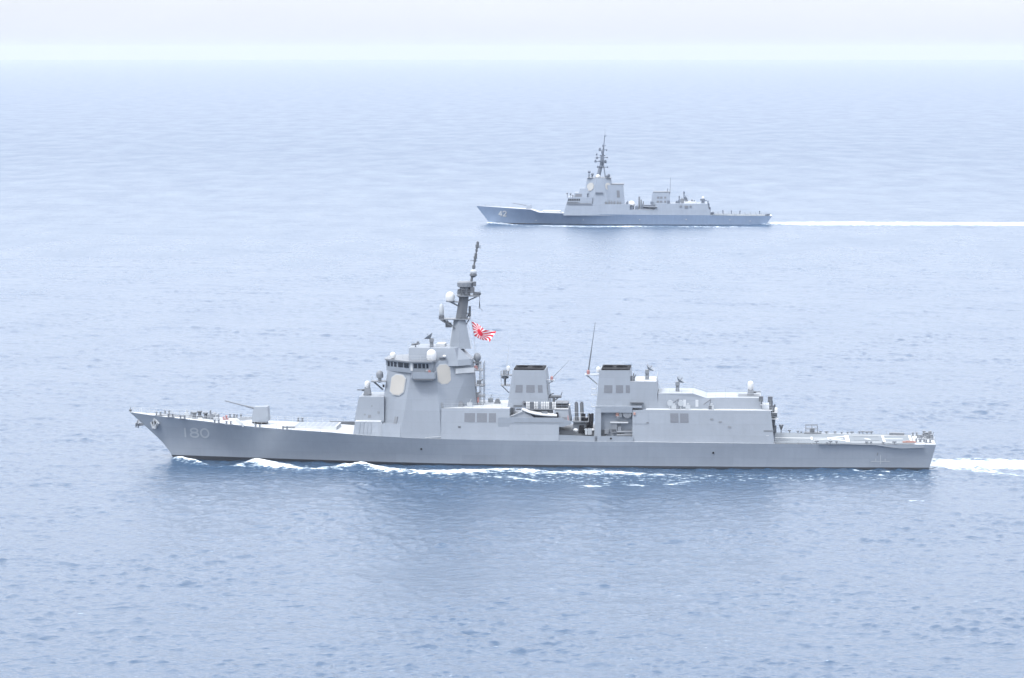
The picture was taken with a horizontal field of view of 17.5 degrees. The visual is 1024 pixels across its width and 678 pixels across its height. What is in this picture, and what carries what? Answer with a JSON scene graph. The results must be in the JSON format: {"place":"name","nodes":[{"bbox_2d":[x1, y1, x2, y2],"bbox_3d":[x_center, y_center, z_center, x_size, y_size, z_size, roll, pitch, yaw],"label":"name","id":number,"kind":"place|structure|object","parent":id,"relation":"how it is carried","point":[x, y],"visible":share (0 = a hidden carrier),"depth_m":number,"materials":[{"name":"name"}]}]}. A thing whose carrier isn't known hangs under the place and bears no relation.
{"place":"outdoors","nodes":[
{"label":"outdoors","id":0,"kind":"place"},
{"bbox_2d":[0,60,1023,677],"bbox_3d":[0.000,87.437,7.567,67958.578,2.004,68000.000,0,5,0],"label":"sea","id":1,"kind":"structure","parent":0,"point":[292,240],"depth_m":993.11,"materials":[{"name":"blue liquid"}]},
{"bbox_2d":[129,241,935,469],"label":"warship","id":2,"kind":"object","parent":1,"relation":"in","point":[428,406],"visible":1,"depth_m":709.31,"materials":[{"name":"paint"}]},
{"bbox_2d":[472,322,495,341],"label":"ensign flag","id":3,"kind":"object","parent":2,"relation":"attached to","point":[480,332],"visible":1,"depth_m":717.01,"materials":[{"name":"fabric"}]},
{"bbox_2d":[522,408,557,417],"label":"inflatable boat","id":4,"kind":"object","parent":2,"relation":"on","point":[541,414],"visible":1,"depth_m":708.43,"materials":[{"name":"rubber"}]},
{"bbox_2d":[477,135,771,224],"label":"warship","id":5,"kind":"object","parent":1,"relation":"on","point":[598,200],"visible":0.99,"depth_m":1695.23,"materials":[{"name":"paint"}]},
{"bbox_2d":[0,0,1023,59],"label":"sky","id":6,"kind":"structure","parent":0,"point":[29,29],"materials":[{"name":"white"}]}
]}

